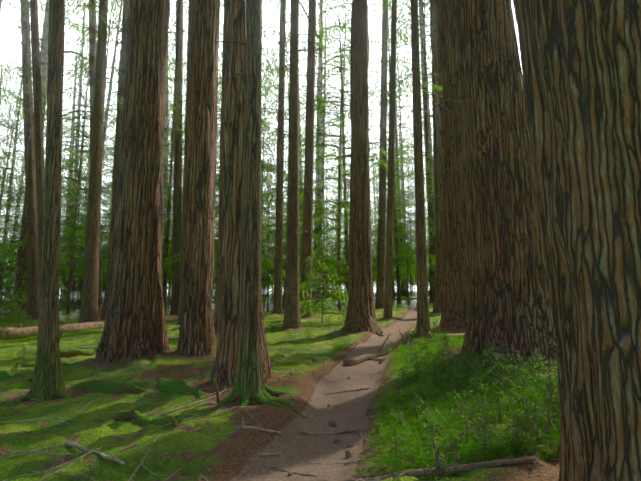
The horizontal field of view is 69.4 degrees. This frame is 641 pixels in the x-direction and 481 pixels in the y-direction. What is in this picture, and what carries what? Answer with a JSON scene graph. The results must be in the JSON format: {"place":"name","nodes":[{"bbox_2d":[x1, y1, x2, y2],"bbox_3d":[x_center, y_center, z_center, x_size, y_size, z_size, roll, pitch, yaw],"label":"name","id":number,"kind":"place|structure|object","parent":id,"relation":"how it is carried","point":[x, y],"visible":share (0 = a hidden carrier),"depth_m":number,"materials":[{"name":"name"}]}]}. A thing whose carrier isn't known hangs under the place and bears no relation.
{"place":"outdoors","nodes":[
{"label":"outdoors","id":0,"kind":"place"},
{"bbox_2d":[0,0,522,298],"label":"sky","id":1,"kind":"structure","parent":0,"point":[5,49],"materials":[{"name":"white"}]},
{"bbox_2d":[0,291,560,480],"bbox_3d":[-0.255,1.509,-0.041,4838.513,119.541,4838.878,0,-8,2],"label":"forest ground","id":2,"kind":"structure","parent":0,"point":[238,459],"depth_m":5.07,"materials":[{"name":"green plant"}]},
{"bbox_2d":[0,102,24,269],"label":"young tree","id":3,"kind":"object","parent":2,"relation":"on","point":[7,205],"visible":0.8,"depth_m":37.54,"materials":[{"name":"green plant"}]},
{"bbox_2d":[0,258,27,315],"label":"tree","id":4,"kind":"object","parent":2,"relation":"on","point":[20,287],"visible":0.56,"depth_m":28.95,"materials":[{"name":"green plant"}]},
{"bbox_2d":[0,288,31,322],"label":"tree","id":5,"kind":"object","parent":2,"relation":"on","point":[15,317],"visible":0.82,"depth_m":25.00,"materials":[{"name":"green plant"}]},
{"bbox_2d":[0,54,31,286],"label":"tree","id":6,"kind":"object","parent":2,"relation":"on","point":[7,168],"visible":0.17,"depth_m":71.97,"materials":[{"name":"green plant"}]},
{"bbox_2d":[0,23,40,294],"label":"tree","id":7,"kind":"object","parent":2,"relation":"on","point":[12,164],"visible":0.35,"depth_m":56.29,"materials":[{"name":"green plant"}]},
{"bbox_2d":[0,130,64,269],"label":"young tree","id":8,"kind":"object","parent":2,"relation":"on","point":[11,262],"visible":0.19,"depth_m":46.59,"materials":[{"name":"green plant"}]},
{"bbox_2d":[0,179,66,298],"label":"young tree","id":9,"kind":"object","parent":2,"relation":"on","point":[8,229],"visible":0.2,"depth_m":45.52,"materials":[{"name":"green plant"}]},
{"bbox_2d":[0,0,68,190],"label":"tree","id":10,"kind":"object","parent":2,"relation":"on","point":[17,98],"visible":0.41,"depth_m":33.06,"materials":[{"name":"green plant"}]},
{"bbox_2d":[3,387,70,403],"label":"roots","id":11,"kind":"object","parent":2,"relation":"on","point":[58,393],"visible":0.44,"depth_m":6.29,"materials":[{"name":"green plant"}]},
{"bbox_2d":[0,0,78,318],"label":"tree","id":12,"kind":"object","parent":2,"relation":"on","point":[32,239],"visible":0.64,"depth_m":28.19,"materials":[{"name":"brown plant"}]},
{"bbox_2d":[1,0,87,280],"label":"tree","id":13,"kind":"object","parent":2,"relation":"on","point":[69,93],"visible":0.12,"depth_m":58.91,"materials":[{"name":"green plant"}]},
{"bbox_2d":[1,62,111,313],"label":"young tree","id":14,"kind":"object","parent":2,"relation":"on","point":[75,224],"visible":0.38,"depth_m":34.93,"materials":[{"name":"green plant"}]},
{"bbox_2d":[20,328,94,367],"bbox_3d":[-5.514,2.321,9.852,0.412,0.906,1.494,-6,-10,38],"label":"rotting log","id":15,"kind":"object","parent":2,"relation":"on","point":[69,352],"visible":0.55,"depth_m":10.02,"materials":[{"name":"green plant"}]},
{"bbox_2d":[0,0,116,296],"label":"tree","id":16,"kind":"object","parent":2,"relation":"on","point":[37,108],"visible":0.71,"depth_m":19.69,"materials":[{"name":"brown plant"}]},
{"bbox_2d":[0,0,122,314],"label":"tree","id":17,"kind":"object","parent":2,"relation":"on","point":[22,253],"visible":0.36,"depth_m":37.40,"materials":[{"name":"green plant"}]},
{"bbox_2d":[30,0,113,400],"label":"tree","id":18,"kind":"object","parent":2,"relation":"on","point":[48,379],"visible":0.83,"depth_m":6.70,"materials":[{"name":"brown plant"}]},
{"bbox_2d":[59,159,84,279],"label":"young tree","id":19,"kind":"object","parent":2,"relation":"on","point":[65,265],"visible":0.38,"depth_m":42.69,"materials":[{"name":"green plant"}]},
{"bbox_2d":[0,371,149,394],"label":"mossy mound","id":20,"kind":"object","parent":2,"relation":"on","point":[106,387],"visible":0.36,"depth_m":6.42,"materials":[{"name":"green plant"}]},
{"bbox_2d":[43,26,114,300],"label":"tree","id":21,"kind":"object","parent":2,"relation":"on","point":[74,86],"visible":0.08,"depth_m":78.61,"materials":[{"name":"green plant"}]},
{"bbox_2d":[43,0,115,304],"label":"tree","id":22,"kind":"object","parent":2,"relation":"on","point":[79,105],"visible":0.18,"depth_m":61.38,"materials":[{"name":"green plant"}]},
{"bbox_2d":[59,149,107,302],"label":"young tree","id":23,"kind":"object","parent":2,"relation":"on","point":[79,237],"visible":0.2,"depth_m":50.11,"materials":[{"name":"green plant"}]},
{"bbox_2d":[59,23,113,304],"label":"tree","id":24,"kind":"object","parent":2,"relation":"on","point":[74,285],"visible":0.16,"depth_m":62.73,"materials":[{"name":"green plant"}]},
{"bbox_2d":[0,304,177,339],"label":"fallen log","id":25,"kind":"object","parent":2,"relation":"on","point":[9,332],"visible":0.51,"depth_m":17.25,"materials":[{"name":"brown wood"}]},
{"bbox_2d":[59,0,122,283],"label":"tree","id":26,"kind":"object","parent":2,"relation":"on","point":[109,82],"visible":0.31,"depth_m":45.76,"materials":[{"name":"green plant"}]},
{"bbox_2d":[60,0,122,305],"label":"tree","id":27,"kind":"object","parent":2,"relation":"on","point":[108,101],"visible":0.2,"depth_m":50.05,"materials":[{"name":"green plant"}]},
{"bbox_2d":[18,0,164,314],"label":"tree","id":28,"kind":"object","parent":2,"relation":"on","point":[92,50],"visible":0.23,"depth_m":30.80,"materials":[{"name":"brown plant"}]},
{"bbox_2d":[65,441,124,464],"bbox_3d":[-1.985,1.842,4.068,1.004,0.083,0.059,-6,-10,37],"label":"stick","id":29,"kind":"object","parent":2,"relation":"on","point":[82,448],"visible":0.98,"depth_m":4.04,"materials":[{"name":"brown wood"}]},
{"bbox_2d":[78,0,128,322],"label":"tree","id":30,"kind":"object","parent":2,"relation":"on","point":[89,308],"visible":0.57,"depth_m":20.21,"materials":[{"name":"brown plant"}]},
{"bbox_2d":[74,0,174,280],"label":"tree","id":31,"kind":"object","parent":2,"relation":"on","point":[110,72],"visible":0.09,"depth_m":51.77,"materials":[{"name":"green plant"}]},
{"bbox_2d":[87,0,184,318],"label":"tree","id":32,"kind":"object","parent":2,"relation":"on","point":[120,92],"visible":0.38,"depth_m":26.22,"materials":[{"name":"brown plant"}]},
{"bbox_2d":[95,0,213,362],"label":"tree","id":33,"kind":"object","parent":2,"relation":"on","point":[135,323],"visible":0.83,"depth_m":9.17,"materials":[{"name":"brown plant"}]},
{"bbox_2d":[0,321,316,467],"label":"groundcover","id":34,"kind":"object","parent":2,"relation":"on","point":[26,449],"visible":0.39,"depth_m":7.53,"materials":[{"name":"green plant"}]},
{"bbox_2d":[113,391,205,431],"bbox_3d":[-1.608,1.818,4.776,1.199,0.348,0.394,-5,-10,33],"label":"fallen branch","id":35,"kind":"object","parent":2,"relation":"on","point":[136,416],"visible":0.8,"depth_m":4.76,"materials":[{"name":"green plant"}]},
{"bbox_2d":[105,0,222,314],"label":"tree","id":36,"kind":"object","parent":2,"relation":"on","point":[177,208],"visible":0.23,"depth_m":30.14,"materials":[{"name":"brown plant"}]},
{"bbox_2d":[111,0,218,300],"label":"tree","id":37,"kind":"object","parent":2,"relation":"on","point":[167,83],"visible":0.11,"depth_m":67.36,"materials":[{"name":"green plant"}]},
{"bbox_2d":[162,5,219,311],"bbox_3d":[-12.268,-10.984,39.091,8.574,35.278,7.786,2,-7,-13],"label":"tree","id":38,"kind":"object","parent":2,"relation":"on","point":[167,224],"visible":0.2,"depth_m":38.21,"materials":[{"name":"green plant"}]},
{"bbox_2d":[166,0,219,323],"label":"tree","id":39,"kind":"object","parent":2,"relation":"on","point":[187,87],"visible":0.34,"depth_m":20.55,"materials":[{"name":"brown plant"}]},
{"bbox_2d":[170,0,219,356],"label":"tree","id":40,"kind":"object","parent":2,"relation":"on","point":[196,337],"visible":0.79,"depth_m":9.52,"materials":[{"name":"brown plant"}]},
{"bbox_2d":[155,377,234,403],"bbox_3d":[-1.615,1.888,5.764,1.648,0.466,0.256,-7,-11,42],"label":"mossy rock","id":41,"kind":"object","parent":2,"relation":"on","point":[165,385],"visible":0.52,"depth_m":5.96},
{"bbox_2d":[214,0,225,331],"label":"tree","id":42,"kind":"object","parent":2,"relation":"on","point":[218,278],"visible":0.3,"depth_m":15.49,"materials":[{"name":"brown plant"}]},
{"bbox_2d":[166,132,285,283],"bbox_3d":[-5.446,-1.481,28.314,7.413,13.368,7.245,5,-9,-41],"label":"young tree","id":43,"kind":"object","parent":2,"relation":"on","point":[262,249],"visible":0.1,"depth_m":28.13,"materials":[{"name":"green plant"}]},
{"bbox_2d":[0,305,464,350],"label":"groundcover","id":44,"kind":"object","parent":2,"relation":"on","point":[213,313],"visible":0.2,"depth_m":15.65,"materials":[{"name":"green plant"}]},
{"bbox_2d":[164,0,303,268],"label":"tree","id":45,"kind":"object","parent":2,"relation":"on","point":[269,89],"visible":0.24,"depth_m":33.64,"materials":[{"name":"green plant"}]},
{"bbox_2d":[210,0,272,385],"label":"tree","id":46,"kind":"object","parent":2,"relation":"on","point":[223,370],"visible":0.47,"depth_m":6.66,"materials":[{"name":"brown plant"}]},
{"bbox_2d":[215,88,285,250],"bbox_3d":[-5.824,-4.530,36.863,7.585,21.176,8.899,1,-8,-10],"label":"young tree","id":47,"kind":"object","parent":2,"relation":"on","point":[265,203],"visible":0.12,"depth_m":37.77,"materials":[{"name":"green plant"}]},
{"bbox_2d":[214,0,287,267],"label":"tree","id":48,"kind":"object","parent":2,"relation":"on","point":[267,112],"visible":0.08,"depth_m":57.22,"materials":[{"name":"green plant"}]},
{"bbox_2d":[217,0,288,207],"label":"tree","id":49,"kind":"object","parent":2,"relation":"on","point":[262,87],"visible":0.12,"depth_m":42.54,"materials":[{"name":"green plant"}]},
{"bbox_2d":[217,384,308,418],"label":"roots","id":50,"kind":"object","parent":2,"relation":"on","point":[262,397],"visible":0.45,"depth_m":5.25,"materials":[{"name":"green plant"}]},
{"bbox_2d":[214,0,319,404],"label":"tree","id":51,"kind":"object","parent":2,"relation":"on","point":[249,375],"visible":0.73,"depth_m":5.60,"materials":[{"name":"brown plant"}]},
{"bbox_2d":[261,10,287,301],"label":"tree","id":52,"kind":"object","parent":2,"relation":"on","point":[263,72],"visible":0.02,"depth_m":62.01,"materials":[{"name":"green plant"}]},
{"bbox_2d":[0,322,558,480],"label":"fallen twigs","id":53,"kind":"object","parent":2,"relation":"on","point":[163,414],"depth_m":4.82,"materials":[{"name":"brown wood"}]},
{"bbox_2d":[154,336,417,480],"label":"stones","id":54,"kind":"object","parent":2,"relation":"on","point":[348,453],"visible":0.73,"depth_m":4.53,"materials":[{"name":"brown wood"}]},
{"bbox_2d":[265,0,318,328],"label":"tree","id":55,"kind":"object","parent":2,"relation":"on","point":[292,317],"visible":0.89,"depth_m":16.45,"materials":[{"name":"brown plant"}]},
{"bbox_2d":[261,162,326,290],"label":"young tree","id":56,"kind":"object","parent":2,"relation":"on","point":[286,181],"visible":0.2,"depth_m":40.98,"materials":[{"name":"green plant"}]},
{"bbox_2d":[261,146,327,311],"bbox_3d":[-3.079,-0.837,32.337,7.178,12.650,5.950,-4,-9,28],"label":"young tree","id":57,"kind":"object","parent":2,"relation":"on","point":[273,209],"visible":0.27,"depth_m":32.43,"materials":[{"name":"green plant"}]},
{"bbox_2d":[262,20,326,275],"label":"tree","id":58,"kind":"object","parent":2,"relation":"on","point":[285,107],"visible":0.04,"depth_m":72.39,"materials":[{"name":"green plant"}]},
{"bbox_2d":[261,0,338,269],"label":"tree","id":59,"kind":"object","parent":2,"relation":"on","point":[324,84],"visible":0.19,"depth_m":57.20,"materials":[{"name":"green plant"}]},
{"bbox_2d":[262,0,339,313],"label":"tree","id":60,"kind":"object","parent":2,"relation":"on","point":[277,301],"visible":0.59,"depth_m":27.48,"materials":[{"name":"brown plant"}]},
{"bbox_2d":[262,174,348,288],"bbox_3d":[-0.767,0.056,36.312,6.886,11.612,6.205,-5,-10,34],"label":"young tree","id":61,"kind":"object","parent":2,"relation":"on","point":[329,263],"visible":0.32,"depth_m":36.01,"materials":[{"name":"green plant"}]},
{"bbox_2d":[277,0,350,295],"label":"tree","id":62,"kind":"object","parent":2,"relation":"on","point":[322,164],"visible":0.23,"depth_m":58.48,"materials":[{"name":"green plant"}]},
{"bbox_2d":[262,0,369,296],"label":"tree","id":63,"kind":"object","parent":2,"relation":"on","point":[318,155],"visible":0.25,"depth_m":62.34,"materials":[{"name":"green plant"}]},
{"bbox_2d":[287,14,348,277],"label":"tree","id":64,"kind":"object","parent":2,"relation":"on","point":[327,133],"visible":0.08,"depth_m":78.25,"materials":[{"name":"green plant"}]},
{"bbox_2d":[299,238,347,321],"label":"tree","id":65,"kind":"object","parent":2,"relation":"on","point":[310,281],"visible":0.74,"depth_m":19.99,"materials":[{"name":"green plant"}]},
{"bbox_2d":[299,53,349,295],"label":"tree","id":66,"kind":"object","parent":2,"relation":"on","point":[324,176],"visible":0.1,"depth_m":69.93,"materials":[{"name":"green plant"}]},
{"bbox_2d":[262,0,389,317],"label":"tree","id":67,"kind":"object","parent":2,"relation":"on","point":[308,173],"visible":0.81,"depth_m":23.69,"materials":[{"name":"brown plant"}]},
{"bbox_2d":[268,0,387,311],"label":"tree","id":68,"kind":"object","parent":2,"relation":"on","point":[339,200],"visible":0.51,"depth_m":31.68,"materials":[{"name":"green plant"}]},
{"bbox_2d":[327,237,348,307],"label":"tree","id":69,"kind":"object","parent":2,"relation":"on","point":[343,261],"visible":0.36,"depth_m":32.92,"materials":[{"name":"green plant"}]},
{"bbox_2d":[299,0,378,298],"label":"tree","id":70,"kind":"object","parent":2,"relation":"on","point":[336,112],"visible":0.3,"depth_m":52.55,"materials":[{"name":"green plant"}]},
{"bbox_2d":[314,172,376,291],"bbox_3d":[1.978,-0.228,38.372,5.220,12.394,6.269,2,-8,-13],"label":"young tree","id":71,"kind":"object","parent":2,"relation":"on","point":[347,192],"visible":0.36,"depth_m":38.71,"materials":[{"name":"green plant"}]},
{"bbox_2d":[315,0,375,288],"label":"tree","id":72,"kind":"object","parent":2,"relation":"on","point":[340,13],"visible":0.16,"depth_m":96.89,"materials":[{"name":"green plant"}]},
{"bbox_2d":[315,13,379,280],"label":"tree","id":73,"kind":"object","parent":2,"relation":"on","point":[348,45],"visible":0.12,"depth_m":61.11,"materials":[{"name":"green plant"}]},
{"bbox_2d":[329,0,402,334],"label":"tree","id":74,"kind":"object","parent":2,"relation":"on","point":[360,315],"visible":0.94,"depth_m":15.45,"materials":[{"name":"brown plant"}]},
{"bbox_2d":[343,333,389,365],"bbox_3d":[1.138,2.302,9.928,0.380,0.592,2.356,-5,-9,30],"label":"fallen branch","id":75,"kind":"object","parent":2,"relation":"on","point":[357,360],"visible":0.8,"depth_m":9.48,"materials":[{"name":"brown wood"}]},
{"bbox_2d":[346,0,411,307],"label":"tree","id":76,"kind":"object","parent":2,"relation":"on","point":[380,283],"visible":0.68,"depth_m":31.97,"materials":[{"name":"brown plant"}]},
{"bbox_2d":[334,0,442,317],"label":"tree","id":77,"kind":"object","parent":2,"relation":"on","point":[389,229],"visible":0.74,"depth_m":21.67,"materials":[{"name":"brown plant"}]},
{"bbox_2d":[346,0,433,303],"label":"tree","id":78,"kind":"object","parent":2,"relation":"on","point":[397,274],"visible":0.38,"depth_m":46.69,"materials":[{"name":"green plant"}]},
{"bbox_2d":[370,81,415,292],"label":"tree","id":79,"kind":"object","parent":2,"relation":"on","point":[396,133],"visible":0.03,"depth_m":90.11,"materials":[{"name":"green plant"}]},
{"bbox_2d":[369,4,424,283],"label":"tree","id":80,"kind":"object","parent":2,"relation":"on","point":[396,100],"visible":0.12,"depth_m":97.67,"materials":[{"name":"green plant"}]},
{"bbox_2d":[370,95,426,302],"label":"young tree","id":81,"kind":"object","parent":2,"relation":"on","point":[373,177],"visible":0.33,"depth_m":48.77,"materials":[{"name":"green plant"}]},
{"bbox_2d":[374,8,432,297],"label":"tree","id":82,"kind":"object","parent":2,"relation":"on","point":[409,133],"visible":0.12,"depth_m":67.30,"materials":[{"name":"green plant"}]},
{"bbox_2d":[373,138,435,305],"bbox_3d":[6.772,-1.807,37.919,5.325,15.155,6.318,-6,-10,38],"label":"young tree","id":83,"kind":"object","parent":2,"relation":"on","point":[407,249],"visible":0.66,"depth_m":37.97,"materials":[{"name":"green plant"}]},
{"bbox_2d":[377,0,435,302],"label":"tree","id":84,"kind":"object","parent":2,"relation":"on","point":[426,121],"visible":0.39,"depth_m":45.39,"materials":[{"name":"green plant"}]},
{"bbox_2d":[388,0,433,299],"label":"tree","id":85,"kind":"object","parent":2,"relation":"on","point":[408,148],"visible":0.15,"depth_m":55.80,"materials":[{"name":"green plant"}]},
{"bbox_2d":[388,0,444,311],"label":"tree","id":86,"kind":"object","parent":2,"relation":"on","point":[437,111],"visible":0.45,"depth_m":25.70,"materials":[{"name":"brown plant"}]},
{"bbox_2d":[405,140,435,286],"bbox_3d":[10.130,-1.516,38.485,6.025,14.713,7.299,3,-8,-31],"label":"young tree","id":87,"kind":"object","parent":2,"relation":"on","point":[432,192],"visible":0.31,"depth_m":39.08,"materials":[{"name":"green plant"}]},
{"bbox_2d":[410,419,451,464],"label":"hemlock sapling","id":88,"kind":"object","parent":2,"relation":"on","point":[437,438],"visible":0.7,"depth_m":3.68,"materials":[{"name":"green plant"}]},
{"bbox_2d":[410,0,452,337],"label":"tree","id":89,"kind":"object","parent":2,"relation":"on","point":[423,322],"visible":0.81,"depth_m":12.31,"materials":[{"name":"brown plant"}]},
{"bbox_2d":[338,445,533,480],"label":"fallen branch","id":90,"kind":"object","parent":2,"relation":"on","point":[424,472],"visible":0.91,"depth_m":3.22,"materials":[{"name":"brown wood"}]},
{"bbox_2d":[422,439,453,480],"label":"hemlock sapling","id":91,"kind":"object","parent":2,"relation":"on","point":[435,455],"visible":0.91,"depth_m":3.25,"materials":[{"name":"green plant"}]},
{"bbox_2d":[414,0,470,328],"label":"tree","id":92,"kind":"object","parent":2,"relation":"on","point":[456,297],"visible":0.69,"depth_m":15.38,"materials":[{"name":"brown plant"}]},
{"bbox_2d":[331,330,560,476],"bbox_3d":[2.610,2.027,7.785,5.014,0.647,9.197,0,-8,2],"label":"groundcover","id":93,"kind":"object","parent":2,"relation":"on","point":[435,417],"visible":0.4,"depth_m":4.62,"materials":[{"name":"green plant"}]},
{"bbox_2d":[432,335,467,377],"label":"hemlock sapling","id":94,"kind":"object","parent":2,"relation":"on","point":[445,342],"visible":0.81,"depth_m":7.03,"materials":[{"name":"green plant"}]},
{"bbox_2d":[439,435,466,476],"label":"hemlock sapling","id":95,"kind":"object","parent":2,"relation":"on","point":[453,447],"visible":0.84,"depth_m":3.32,"materials":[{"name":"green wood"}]},
{"bbox_2d":[445,390,479,423],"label":"hemlock sapling","id":96,"kind":"object","parent":2,"relation":"on","point":[464,404],"visible":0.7,"depth_m":4.73,"materials":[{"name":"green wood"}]},
{"bbox_2d":[449,415,483,452],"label":"hemlock sapling","id":97,"kind":"object","parent":2,"relation":"on","point":[471,425],"visible":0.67,"depth_m":3.76,"materials":[{"name":"green plant"}]},
{"bbox_2d":[464,392,501,441],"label":"hemlock sapling","id":98,"kind":"object","parent":2,"relation":"on","point":[483,406],"visible":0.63,"depth_m":4.19,"materials":[{"name":"green plant"}]},
{"bbox_2d":[467,416,501,463],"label":"hemlock sapling","id":99,"kind":"object","parent":2,"relation":"on","point":[483,422],"visible":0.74,"depth_m":3.45,"materials":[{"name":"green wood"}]},
{"bbox_2d":[420,0,556,366],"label":"tree","id":100,"kind":"object","parent":2,"relation":"on","point":[510,306],"visible":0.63,"depth_m":8.40,"materials":[{"name":"brown plant"}]},
{"bbox_2d":[471,346,515,395],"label":"hemlock sapling","id":101,"kind":"object","parent":2,"relation":"on","point":[491,372],"visible":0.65,"depth_m":6.12,"materials":[{"name":"green plant"}]},
{"bbox_2d":[480,380,520,424],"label":"hemlock sapling","id":102,"kind":"object","parent":2,"relation":"on","point":[498,398],"visible":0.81,"depth_m":4.70,"materials":[{"name":"green plant"}]},
{"bbox_2d":[493,415,529,458],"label":"hemlock sapling","id":103,"kind":"object","parent":2,"relation":"on","point":[517,437],"visible":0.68,"depth_m":3.43,"materials":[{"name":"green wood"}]},
{"bbox_2d":[501,351,531,391],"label":"hemlock sapling","id":104,"kind":"object","parent":2,"relation":"on","point":[513,369],"visible":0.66,"depth_m":6.41,"materials":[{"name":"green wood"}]},
{"bbox_2d":[511,391,547,437],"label":"hemlock sapling","id":105,"kind":"object","parent":2,"relation":"on","point":[527,409],"visible":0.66,"depth_m":3.97,"materials":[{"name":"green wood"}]},
{"bbox_2d":[513,410,558,461],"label":"hemlock sapling","id":106,"kind":"object","parent":2,"relation":"on","point":[529,437],"visible":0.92,"depth_m":3.29,"materials":[{"name":"green plant"}]},
{"bbox_2d":[523,403,560,458],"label":"hemlock sapling","id":107,"kind":"object","parent":2,"relation":"on","point":[546,421],"visible":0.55,"depth_m":3.52,"materials":[{"name":"green plant"}]},
{"bbox_2d":[539,380,559,422],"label":"hemlock sapling","id":108,"kind":"object","parent":2,"relation":"on","point":[551,402],"visible":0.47,"depth_m":4.63,"materials":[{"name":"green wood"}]},
{"bbox_2d":[513,0,640,480],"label":"tree","id":109,"kind":"object","parent":2,"relation":"on","point":[581,65],"visible":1,"depth_m":2.44,"materials":[{"name":"brown plant"}]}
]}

